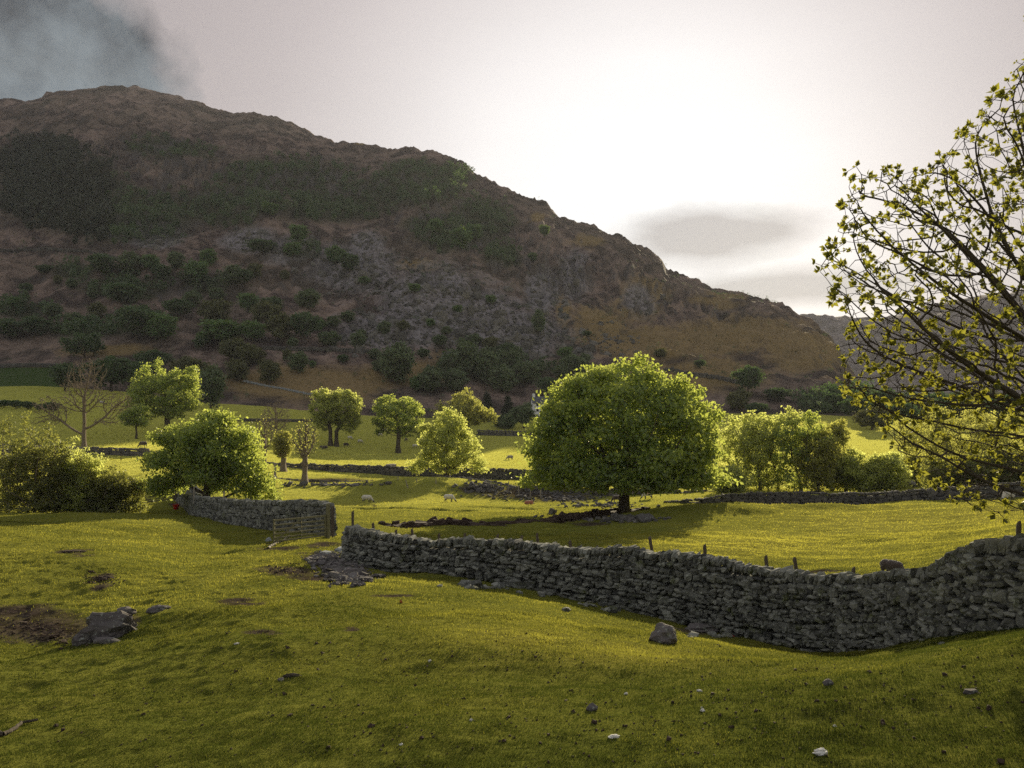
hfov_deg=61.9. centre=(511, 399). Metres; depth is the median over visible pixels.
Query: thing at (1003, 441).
field tree
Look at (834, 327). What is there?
hill
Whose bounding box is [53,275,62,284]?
fell tree
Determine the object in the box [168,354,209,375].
fell tree
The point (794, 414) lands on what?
grove tree
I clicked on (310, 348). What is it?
intake wall
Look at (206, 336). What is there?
fell tree
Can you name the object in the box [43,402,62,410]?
fell tree
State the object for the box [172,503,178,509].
feed bucket
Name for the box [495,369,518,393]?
fell tree
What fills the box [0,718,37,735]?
fallen branch
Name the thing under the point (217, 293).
fell tree
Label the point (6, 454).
thicket bush
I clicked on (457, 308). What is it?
fell tree
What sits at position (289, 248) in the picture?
fell tree
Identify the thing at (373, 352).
fell tree
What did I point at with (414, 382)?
fell tree
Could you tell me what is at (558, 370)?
fell tree
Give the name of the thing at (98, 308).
fell tree
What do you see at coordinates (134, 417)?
field tree
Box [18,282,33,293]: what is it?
fell tree
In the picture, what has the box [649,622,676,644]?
boulder
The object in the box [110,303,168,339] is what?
fell tree
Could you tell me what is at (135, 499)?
thicket bush
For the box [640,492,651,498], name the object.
sheep
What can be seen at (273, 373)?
fell tree
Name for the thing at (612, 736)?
wool tuft
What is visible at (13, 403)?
fell tree
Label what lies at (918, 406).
fell tree
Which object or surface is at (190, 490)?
stone wall
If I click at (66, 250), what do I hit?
intake wall
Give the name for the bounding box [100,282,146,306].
fell tree
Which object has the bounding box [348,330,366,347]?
fell tree
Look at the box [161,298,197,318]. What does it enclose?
fell tree
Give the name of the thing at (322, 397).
field tree
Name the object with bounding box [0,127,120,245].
plantation
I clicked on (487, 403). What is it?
conifer tree
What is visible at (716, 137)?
sky
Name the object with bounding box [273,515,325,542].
field gate
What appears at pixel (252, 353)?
fell tree
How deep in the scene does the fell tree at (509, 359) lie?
367.36 m
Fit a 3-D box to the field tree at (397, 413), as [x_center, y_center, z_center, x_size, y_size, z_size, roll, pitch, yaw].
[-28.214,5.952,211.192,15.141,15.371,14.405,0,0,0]
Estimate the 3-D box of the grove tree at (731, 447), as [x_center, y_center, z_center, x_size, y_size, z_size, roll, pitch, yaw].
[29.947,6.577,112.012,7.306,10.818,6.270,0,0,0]
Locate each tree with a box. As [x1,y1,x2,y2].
[0,317,23,339]
[0,400,10,406]
[6,295,20,307]
[9,400,22,408]
[17,315,51,337]
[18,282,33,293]
[18,401,35,409]
[31,358,132,446]
[33,264,53,274]
[41,303,66,319]
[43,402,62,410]
[47,361,86,390]
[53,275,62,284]
[57,331,107,361]
[63,311,82,325]
[64,278,79,289]
[79,355,140,391]
[84,253,116,274]
[86,285,98,300]
[86,301,107,317]
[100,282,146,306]
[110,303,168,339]
[113,250,146,276]
[116,403,156,438]
[121,357,206,432]
[127,361,164,381]
[130,349,174,365]
[135,406,283,501]
[139,254,160,270]
[142,311,179,341]
[148,263,171,281]
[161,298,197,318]
[165,250,187,270]
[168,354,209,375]
[180,258,211,285]
[182,289,202,306]
[192,337,205,349]
[194,361,227,409]
[195,331,212,342]
[196,298,234,320]
[198,318,245,343]
[199,248,218,266]
[209,287,226,299]
[217,336,248,359]
[220,263,242,287]
[223,358,249,381]
[235,343,266,365]
[236,268,255,284]
[236,291,259,311]
[240,319,268,341]
[243,238,278,254]
[246,262,262,277]
[248,300,281,324]
[255,414,276,464]
[256,358,282,383]
[258,296,284,306]
[260,400,290,447]
[265,311,296,341]
[270,430,294,471]
[279,269,289,279]
[282,348,291,359]
[283,242,301,257]
[285,337,298,346]
[286,349,309,373]
[287,223,310,242]
[288,310,322,340]
[291,418,319,481]
[293,287,322,309]
[306,386,342,445]
[308,360,315,367]
[316,319,327,328]
[317,330,341,345]
[317,331,325,340]
[323,387,365,446]
[324,244,346,264]
[325,315,342,328]
[336,252,361,272]
[337,354,349,363]
[338,310,355,322]
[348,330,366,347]
[355,329,366,336]
[357,276,370,284]
[367,348,382,360]
[370,393,426,452]
[371,359,381,371]
[375,339,416,384]
[376,320,391,333]
[396,320,410,329]
[404,406,491,476]
[408,283,420,292]
[408,375,423,390]
[416,348,430,358]
[416,366,443,392]
[419,365,442,380]
[425,318,435,327]
[430,387,499,429]
[431,334,447,348]
[439,354,456,370]
[440,325,452,335]
[441,366,469,392]
[447,368,470,391]
[448,335,479,375]
[449,225,473,250]
[452,305,463,311]
[463,222,483,240]
[466,332,482,346]
[469,345,499,383]
[482,336,499,348]
[482,390,494,421]
[484,295,497,303]
[484,361,514,392]
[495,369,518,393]
[496,342,517,351]
[498,355,513,367]
[500,395,512,415]
[505,351,743,513]
[508,347,522,363]
[508,401,535,427]
[510,359,542,385]
[515,345,524,355]
[527,252,537,261]
[531,308,546,332]
[531,376,561,395]
[538,224,549,236]
[551,363,568,378]
[556,346,573,357]
[556,352,591,375]
[578,353,590,363]
[582,330,591,336]
[652,348,667,357]
[694,359,705,368]
[715,410,761,487]
[725,388,753,410]
[730,365,765,391]
[732,415,782,490]
[744,402,771,414]
[752,405,804,489]
[762,387,794,400]
[766,410,836,491]
[790,428,842,491]
[810,417,851,490]
[811,16,1023,524]
[821,393,847,411]
[821,446,866,491]
[836,398,873,415]
[851,406,893,429]
[867,387,903,408]
[885,402,920,427]
[887,417,967,467]
[902,392,917,399]
[905,395,934,419]
[916,391,951,413]
[917,406,1001,459]
[934,391,978,418]
[961,410,1023,455]
[971,388,1000,416]
[984,394,1023,419]
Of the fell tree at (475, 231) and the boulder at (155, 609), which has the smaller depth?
the boulder at (155, 609)
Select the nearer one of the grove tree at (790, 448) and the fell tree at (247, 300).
the grove tree at (790, 448)
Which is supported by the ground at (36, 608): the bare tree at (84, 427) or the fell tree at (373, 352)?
the bare tree at (84, 427)
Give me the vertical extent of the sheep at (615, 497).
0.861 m
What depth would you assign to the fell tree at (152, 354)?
337.76 m
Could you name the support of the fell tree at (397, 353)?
on the mountain
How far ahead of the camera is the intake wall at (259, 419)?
252.65 m
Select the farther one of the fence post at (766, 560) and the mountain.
the mountain
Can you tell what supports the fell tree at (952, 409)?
on the mountain
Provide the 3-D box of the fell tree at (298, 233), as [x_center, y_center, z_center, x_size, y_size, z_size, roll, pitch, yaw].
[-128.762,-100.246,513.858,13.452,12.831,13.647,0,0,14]
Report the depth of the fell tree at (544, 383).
343.87 m
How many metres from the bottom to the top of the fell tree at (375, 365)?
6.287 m
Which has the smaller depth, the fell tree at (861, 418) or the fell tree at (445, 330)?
the fell tree at (861, 418)
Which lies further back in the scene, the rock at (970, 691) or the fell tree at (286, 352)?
the fell tree at (286, 352)
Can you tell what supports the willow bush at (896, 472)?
on the ground at (36, 608)
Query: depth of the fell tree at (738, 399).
324.35 m
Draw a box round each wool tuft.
[608,734,619,738]
[813,748,827,755]
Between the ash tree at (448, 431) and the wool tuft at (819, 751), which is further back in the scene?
the ash tree at (448, 431)
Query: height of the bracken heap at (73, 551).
0.120 m
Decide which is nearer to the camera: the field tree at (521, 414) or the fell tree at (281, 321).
the field tree at (521, 414)
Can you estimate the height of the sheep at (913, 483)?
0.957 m
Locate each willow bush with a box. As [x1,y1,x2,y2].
[708,463,753,493]
[841,457,894,491]
[860,450,913,490]
[899,453,927,486]
[913,455,983,488]
[950,445,1016,484]
[982,445,1023,482]
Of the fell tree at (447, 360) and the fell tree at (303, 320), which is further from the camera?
the fell tree at (303, 320)
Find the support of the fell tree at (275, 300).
on the mountain
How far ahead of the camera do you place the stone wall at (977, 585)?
23.47 m
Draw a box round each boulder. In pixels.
[71,630,92,646]
[80,610,137,641]
[93,637,120,643]
[117,606,136,614]
[146,605,170,613]
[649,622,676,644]
[685,623,720,632]
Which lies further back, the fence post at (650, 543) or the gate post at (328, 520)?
the gate post at (328, 520)
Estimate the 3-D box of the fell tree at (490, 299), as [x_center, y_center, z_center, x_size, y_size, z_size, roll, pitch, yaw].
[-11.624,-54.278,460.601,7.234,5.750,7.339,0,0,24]
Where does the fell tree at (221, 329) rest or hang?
on the mountain
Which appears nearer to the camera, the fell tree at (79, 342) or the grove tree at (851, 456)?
the grove tree at (851, 456)
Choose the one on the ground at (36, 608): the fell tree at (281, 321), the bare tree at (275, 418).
the bare tree at (275, 418)
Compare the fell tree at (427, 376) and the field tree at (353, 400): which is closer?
the field tree at (353, 400)
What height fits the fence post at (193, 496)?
2.818 m
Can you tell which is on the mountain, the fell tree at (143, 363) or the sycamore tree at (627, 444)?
the fell tree at (143, 363)
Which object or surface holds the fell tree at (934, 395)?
on the mountain
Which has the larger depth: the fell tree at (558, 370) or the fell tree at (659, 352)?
the fell tree at (659, 352)
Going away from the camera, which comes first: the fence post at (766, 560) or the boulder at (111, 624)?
the boulder at (111, 624)
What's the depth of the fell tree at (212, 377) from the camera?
267.33 m
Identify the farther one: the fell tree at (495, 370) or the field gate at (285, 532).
the fell tree at (495, 370)
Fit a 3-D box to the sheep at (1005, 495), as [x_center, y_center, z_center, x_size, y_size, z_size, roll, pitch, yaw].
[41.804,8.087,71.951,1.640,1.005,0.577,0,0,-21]
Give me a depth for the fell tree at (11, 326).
394.84 m
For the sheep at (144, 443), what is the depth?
151.83 m
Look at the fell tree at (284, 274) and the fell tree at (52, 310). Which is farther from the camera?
the fell tree at (284, 274)
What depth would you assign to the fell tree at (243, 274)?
462.20 m
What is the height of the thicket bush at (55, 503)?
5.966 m
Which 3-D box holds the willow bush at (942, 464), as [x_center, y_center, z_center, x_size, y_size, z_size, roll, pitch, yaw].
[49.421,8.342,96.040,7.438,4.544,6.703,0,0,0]
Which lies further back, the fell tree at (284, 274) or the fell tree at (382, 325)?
the fell tree at (284, 274)
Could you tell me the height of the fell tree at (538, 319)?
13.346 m
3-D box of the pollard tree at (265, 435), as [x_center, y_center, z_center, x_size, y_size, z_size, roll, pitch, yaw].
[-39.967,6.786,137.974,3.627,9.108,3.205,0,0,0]
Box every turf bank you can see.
[378,516,506,527]
[498,506,650,523]
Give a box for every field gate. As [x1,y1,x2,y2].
[140,490,174,502]
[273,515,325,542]
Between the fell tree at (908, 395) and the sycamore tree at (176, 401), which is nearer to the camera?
the sycamore tree at (176, 401)
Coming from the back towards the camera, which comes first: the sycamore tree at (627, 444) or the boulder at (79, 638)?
the sycamore tree at (627, 444)
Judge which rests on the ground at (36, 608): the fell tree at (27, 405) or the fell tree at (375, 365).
the fell tree at (27, 405)
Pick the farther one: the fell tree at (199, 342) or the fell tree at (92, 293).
the fell tree at (92, 293)
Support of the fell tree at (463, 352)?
on the mountain
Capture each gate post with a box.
[326,503,329,538]
[331,506,333,536]
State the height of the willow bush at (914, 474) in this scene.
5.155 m
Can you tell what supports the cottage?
on the mountain
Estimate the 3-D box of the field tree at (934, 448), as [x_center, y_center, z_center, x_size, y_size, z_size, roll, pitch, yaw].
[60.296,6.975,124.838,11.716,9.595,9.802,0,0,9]
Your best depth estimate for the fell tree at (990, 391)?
340.74 m
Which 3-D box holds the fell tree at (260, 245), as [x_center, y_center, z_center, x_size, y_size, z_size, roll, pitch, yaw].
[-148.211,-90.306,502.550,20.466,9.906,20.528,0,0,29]
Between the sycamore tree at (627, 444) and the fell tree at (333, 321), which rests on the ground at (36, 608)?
the sycamore tree at (627, 444)
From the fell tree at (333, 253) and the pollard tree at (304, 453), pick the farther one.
the fell tree at (333, 253)
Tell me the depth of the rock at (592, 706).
9.96 m
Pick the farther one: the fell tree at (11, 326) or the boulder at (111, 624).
the fell tree at (11, 326)
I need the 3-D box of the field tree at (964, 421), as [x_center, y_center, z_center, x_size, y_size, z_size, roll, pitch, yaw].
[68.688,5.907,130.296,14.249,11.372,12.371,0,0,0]
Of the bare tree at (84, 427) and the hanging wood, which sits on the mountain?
the hanging wood
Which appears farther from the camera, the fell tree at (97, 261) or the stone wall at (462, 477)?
the fell tree at (97, 261)
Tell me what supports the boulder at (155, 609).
on the ground at (36, 608)
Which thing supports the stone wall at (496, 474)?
on the ground at (36, 608)
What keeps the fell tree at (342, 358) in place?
on the mountain
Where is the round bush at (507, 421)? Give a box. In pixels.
[491,413,517,429]
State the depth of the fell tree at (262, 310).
387.95 m
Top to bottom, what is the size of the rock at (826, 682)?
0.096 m
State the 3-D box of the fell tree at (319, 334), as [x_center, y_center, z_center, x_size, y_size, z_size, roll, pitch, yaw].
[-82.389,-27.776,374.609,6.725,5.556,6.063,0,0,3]
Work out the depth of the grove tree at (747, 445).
107.52 m
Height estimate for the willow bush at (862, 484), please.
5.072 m
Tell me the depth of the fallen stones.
25.89 m
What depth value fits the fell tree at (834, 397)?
331.31 m
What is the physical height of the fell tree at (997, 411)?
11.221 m
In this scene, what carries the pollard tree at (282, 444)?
on the ground at (36, 608)
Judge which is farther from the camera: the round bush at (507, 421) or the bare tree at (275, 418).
the round bush at (507, 421)
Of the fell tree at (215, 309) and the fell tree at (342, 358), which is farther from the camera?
the fell tree at (215, 309)
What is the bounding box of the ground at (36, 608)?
[0,386,1023,767]
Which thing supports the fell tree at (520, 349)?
on the mountain
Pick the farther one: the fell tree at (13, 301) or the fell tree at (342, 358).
the fell tree at (13, 301)
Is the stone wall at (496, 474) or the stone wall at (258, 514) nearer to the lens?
the stone wall at (258, 514)
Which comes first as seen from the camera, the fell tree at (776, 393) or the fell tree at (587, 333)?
the fell tree at (776, 393)
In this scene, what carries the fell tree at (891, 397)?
on the mountain
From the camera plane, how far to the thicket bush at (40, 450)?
64.30 m
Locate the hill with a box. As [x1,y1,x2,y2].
[800,289,1023,394]
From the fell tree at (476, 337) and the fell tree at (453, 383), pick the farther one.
the fell tree at (476, 337)
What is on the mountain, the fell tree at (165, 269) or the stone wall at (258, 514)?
the fell tree at (165, 269)
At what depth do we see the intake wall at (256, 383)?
323.64 m
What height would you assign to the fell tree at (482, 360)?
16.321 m
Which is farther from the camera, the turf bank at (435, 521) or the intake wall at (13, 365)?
the intake wall at (13, 365)
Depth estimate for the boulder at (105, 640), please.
18.24 m
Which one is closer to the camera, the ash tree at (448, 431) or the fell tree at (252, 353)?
the ash tree at (448, 431)
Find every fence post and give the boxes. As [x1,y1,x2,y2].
[193,487,194,513]
[351,510,353,525]
[648,536,653,560]
[703,544,706,553]
[764,555,768,565]
[793,557,797,568]
[1016,521,1021,534]
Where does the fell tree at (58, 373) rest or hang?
on the mountain
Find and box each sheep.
[137,441,146,447]
[361,495,374,502]
[443,494,456,501]
[524,500,534,504]
[610,495,618,501]
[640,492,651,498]
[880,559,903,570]
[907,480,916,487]
[1000,491,1014,499]
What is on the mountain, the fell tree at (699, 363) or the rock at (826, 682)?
the fell tree at (699, 363)
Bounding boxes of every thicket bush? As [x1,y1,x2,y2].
[0,410,72,513]
[0,435,45,512]
[26,445,86,513]
[52,436,108,512]
[70,460,135,512]
[96,468,149,512]
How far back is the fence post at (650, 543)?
27.20 m
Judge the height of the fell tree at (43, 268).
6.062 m
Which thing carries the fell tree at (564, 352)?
on the mountain
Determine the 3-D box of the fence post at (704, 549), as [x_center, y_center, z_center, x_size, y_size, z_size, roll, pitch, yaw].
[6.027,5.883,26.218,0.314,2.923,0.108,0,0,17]
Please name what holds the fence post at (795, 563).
on the ground at (36, 608)
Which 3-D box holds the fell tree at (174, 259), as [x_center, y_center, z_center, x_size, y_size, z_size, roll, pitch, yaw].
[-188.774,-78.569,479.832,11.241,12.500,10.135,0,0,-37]
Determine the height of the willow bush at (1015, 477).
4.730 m
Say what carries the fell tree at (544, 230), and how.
on the mountain
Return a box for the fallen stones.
[437,577,944,644]
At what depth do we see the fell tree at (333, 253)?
510.59 m
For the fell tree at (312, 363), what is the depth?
347.74 m
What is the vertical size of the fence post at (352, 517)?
2.434 m
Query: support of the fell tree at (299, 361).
on the mountain
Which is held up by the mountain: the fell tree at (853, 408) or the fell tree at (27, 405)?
the fell tree at (853, 408)
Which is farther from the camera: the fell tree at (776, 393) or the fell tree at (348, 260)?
the fell tree at (348, 260)
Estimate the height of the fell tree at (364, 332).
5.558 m
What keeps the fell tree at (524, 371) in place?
on the mountain
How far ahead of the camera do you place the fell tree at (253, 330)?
370.70 m
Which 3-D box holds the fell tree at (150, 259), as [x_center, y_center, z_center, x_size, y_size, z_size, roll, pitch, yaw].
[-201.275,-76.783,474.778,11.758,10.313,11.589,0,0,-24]
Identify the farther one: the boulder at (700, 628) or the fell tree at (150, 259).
the fell tree at (150, 259)
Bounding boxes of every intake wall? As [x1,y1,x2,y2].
[0,246,142,263]
[0,363,59,367]
[233,418,348,421]
[243,380,312,395]
[262,346,371,352]
[663,367,739,384]
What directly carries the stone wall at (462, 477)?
on the ground at (36, 608)
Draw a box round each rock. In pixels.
[586,702,597,710]
[822,679,833,685]
[963,688,977,694]
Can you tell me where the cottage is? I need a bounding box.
[530,394,554,415]
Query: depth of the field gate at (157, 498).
77.98 m
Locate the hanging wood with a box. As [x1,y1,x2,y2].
[0,131,892,413]
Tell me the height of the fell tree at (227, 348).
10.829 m
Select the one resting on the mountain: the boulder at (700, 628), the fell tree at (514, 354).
the fell tree at (514, 354)
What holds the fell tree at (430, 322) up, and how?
on the mountain
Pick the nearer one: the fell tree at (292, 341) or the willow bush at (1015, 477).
the willow bush at (1015, 477)
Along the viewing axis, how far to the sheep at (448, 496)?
99.84 m
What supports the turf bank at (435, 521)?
on the ground at (36, 608)
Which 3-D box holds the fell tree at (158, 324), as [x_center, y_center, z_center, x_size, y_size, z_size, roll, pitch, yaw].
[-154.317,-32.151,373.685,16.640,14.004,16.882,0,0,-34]
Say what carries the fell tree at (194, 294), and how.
on the mountain
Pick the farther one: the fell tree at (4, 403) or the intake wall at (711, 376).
the intake wall at (711, 376)
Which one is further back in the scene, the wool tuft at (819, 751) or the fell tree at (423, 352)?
the fell tree at (423, 352)
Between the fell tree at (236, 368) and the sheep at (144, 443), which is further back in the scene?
the fell tree at (236, 368)
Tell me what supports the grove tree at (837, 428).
on the ground at (36, 608)
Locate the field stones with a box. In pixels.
[282,478,670,522]
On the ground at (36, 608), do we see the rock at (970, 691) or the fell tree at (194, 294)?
the rock at (970, 691)
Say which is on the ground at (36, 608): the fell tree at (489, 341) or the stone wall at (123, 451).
the stone wall at (123, 451)
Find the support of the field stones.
on the ground at (36, 608)
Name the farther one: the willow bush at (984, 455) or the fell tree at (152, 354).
the fell tree at (152, 354)
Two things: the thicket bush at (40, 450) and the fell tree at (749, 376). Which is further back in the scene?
the fell tree at (749, 376)
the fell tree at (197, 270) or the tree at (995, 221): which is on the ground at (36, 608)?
the tree at (995, 221)
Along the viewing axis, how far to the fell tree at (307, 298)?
413.52 m
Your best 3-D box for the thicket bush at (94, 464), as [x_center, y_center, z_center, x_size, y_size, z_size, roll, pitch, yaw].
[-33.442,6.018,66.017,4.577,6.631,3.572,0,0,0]
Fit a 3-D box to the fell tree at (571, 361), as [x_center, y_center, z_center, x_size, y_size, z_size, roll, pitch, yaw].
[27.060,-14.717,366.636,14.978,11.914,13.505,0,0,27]
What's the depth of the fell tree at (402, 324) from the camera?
401.44 m
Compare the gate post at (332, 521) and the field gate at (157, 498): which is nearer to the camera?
the gate post at (332, 521)
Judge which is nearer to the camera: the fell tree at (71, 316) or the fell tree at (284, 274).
the fell tree at (71, 316)
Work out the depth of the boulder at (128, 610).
21.40 m
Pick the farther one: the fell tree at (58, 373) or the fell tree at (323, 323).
the fell tree at (323, 323)
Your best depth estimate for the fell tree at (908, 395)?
750.99 m
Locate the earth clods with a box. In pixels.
[6,591,1023,767]
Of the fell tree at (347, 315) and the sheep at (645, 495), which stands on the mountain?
the fell tree at (347, 315)
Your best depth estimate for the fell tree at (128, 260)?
470.56 m
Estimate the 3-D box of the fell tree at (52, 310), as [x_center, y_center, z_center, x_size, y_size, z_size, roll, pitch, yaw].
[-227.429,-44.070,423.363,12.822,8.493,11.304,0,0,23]
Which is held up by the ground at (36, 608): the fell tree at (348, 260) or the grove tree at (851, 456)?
the grove tree at (851, 456)
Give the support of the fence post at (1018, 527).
on the ground at (36, 608)
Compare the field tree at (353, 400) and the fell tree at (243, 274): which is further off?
the fell tree at (243, 274)
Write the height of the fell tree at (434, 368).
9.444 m
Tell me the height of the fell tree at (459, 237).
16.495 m
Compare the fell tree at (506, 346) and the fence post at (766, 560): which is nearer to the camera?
the fence post at (766, 560)
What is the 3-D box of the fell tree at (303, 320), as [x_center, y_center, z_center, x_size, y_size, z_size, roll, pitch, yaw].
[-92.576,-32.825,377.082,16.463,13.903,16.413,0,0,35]
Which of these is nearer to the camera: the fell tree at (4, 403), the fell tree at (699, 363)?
the fell tree at (4, 403)
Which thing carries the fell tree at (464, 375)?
on the mountain
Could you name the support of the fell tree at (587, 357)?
on the mountain
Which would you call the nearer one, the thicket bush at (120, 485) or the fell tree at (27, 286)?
the thicket bush at (120, 485)
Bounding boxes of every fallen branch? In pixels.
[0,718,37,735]
[267,535,289,548]
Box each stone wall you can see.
[0,444,150,455]
[173,492,337,535]
[185,485,201,495]
[267,462,531,479]
[270,475,709,495]
[340,524,1023,652]
[476,429,532,435]
[663,481,1023,504]
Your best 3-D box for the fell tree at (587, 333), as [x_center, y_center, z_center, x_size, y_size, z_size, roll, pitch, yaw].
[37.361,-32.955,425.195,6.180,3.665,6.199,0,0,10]
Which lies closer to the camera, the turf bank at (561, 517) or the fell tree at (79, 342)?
the turf bank at (561, 517)
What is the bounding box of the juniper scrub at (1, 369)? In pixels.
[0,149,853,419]
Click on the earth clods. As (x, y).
(989, 707)
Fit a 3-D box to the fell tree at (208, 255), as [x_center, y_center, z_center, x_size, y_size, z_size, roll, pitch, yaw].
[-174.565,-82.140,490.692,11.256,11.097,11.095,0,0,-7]
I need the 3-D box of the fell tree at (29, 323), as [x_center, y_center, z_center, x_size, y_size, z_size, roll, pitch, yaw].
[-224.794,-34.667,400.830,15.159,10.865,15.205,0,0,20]
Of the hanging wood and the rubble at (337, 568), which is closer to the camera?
the rubble at (337, 568)
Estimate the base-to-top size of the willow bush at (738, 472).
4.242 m
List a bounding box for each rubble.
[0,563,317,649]
[301,546,385,587]
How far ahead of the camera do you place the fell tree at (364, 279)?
477.46 m
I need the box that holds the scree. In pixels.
[108,216,666,365]
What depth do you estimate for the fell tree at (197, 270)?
475.55 m
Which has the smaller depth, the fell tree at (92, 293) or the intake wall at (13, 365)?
the intake wall at (13, 365)
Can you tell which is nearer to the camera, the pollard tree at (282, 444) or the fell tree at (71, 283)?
the pollard tree at (282, 444)
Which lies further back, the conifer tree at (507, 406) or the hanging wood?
the hanging wood
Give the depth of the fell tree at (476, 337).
400.20 m
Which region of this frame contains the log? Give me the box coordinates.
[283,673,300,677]
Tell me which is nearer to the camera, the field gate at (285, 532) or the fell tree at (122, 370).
the field gate at (285, 532)
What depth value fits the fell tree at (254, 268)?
470.69 m
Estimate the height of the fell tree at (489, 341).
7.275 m
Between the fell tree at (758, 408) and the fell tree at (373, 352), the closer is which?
the fell tree at (758, 408)
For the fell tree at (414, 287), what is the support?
on the mountain
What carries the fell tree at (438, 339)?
on the mountain
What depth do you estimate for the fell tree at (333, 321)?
405.32 m
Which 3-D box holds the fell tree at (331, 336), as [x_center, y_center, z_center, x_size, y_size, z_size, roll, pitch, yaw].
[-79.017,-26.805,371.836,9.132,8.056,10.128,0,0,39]
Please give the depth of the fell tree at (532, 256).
587.76 m
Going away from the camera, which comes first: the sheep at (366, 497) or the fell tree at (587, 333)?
the sheep at (366, 497)
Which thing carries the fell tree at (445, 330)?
on the mountain
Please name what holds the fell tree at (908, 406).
on the ground at (36, 608)
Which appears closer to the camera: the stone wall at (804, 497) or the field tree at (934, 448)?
the stone wall at (804, 497)
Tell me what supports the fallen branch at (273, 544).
on the ground at (36, 608)
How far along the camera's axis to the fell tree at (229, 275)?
464.39 m
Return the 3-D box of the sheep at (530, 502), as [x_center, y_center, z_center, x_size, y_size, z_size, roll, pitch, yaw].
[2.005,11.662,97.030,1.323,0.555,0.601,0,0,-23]
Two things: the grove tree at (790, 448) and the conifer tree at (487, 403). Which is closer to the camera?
the grove tree at (790, 448)
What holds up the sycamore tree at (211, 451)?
on the ground at (36, 608)
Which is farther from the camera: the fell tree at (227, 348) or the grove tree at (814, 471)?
the fell tree at (227, 348)
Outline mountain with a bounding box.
[0,85,857,418]
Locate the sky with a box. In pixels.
[0,0,1023,318]
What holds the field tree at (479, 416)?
on the ground at (36, 608)
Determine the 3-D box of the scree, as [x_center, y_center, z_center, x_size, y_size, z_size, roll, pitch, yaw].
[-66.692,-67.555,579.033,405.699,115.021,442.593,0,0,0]

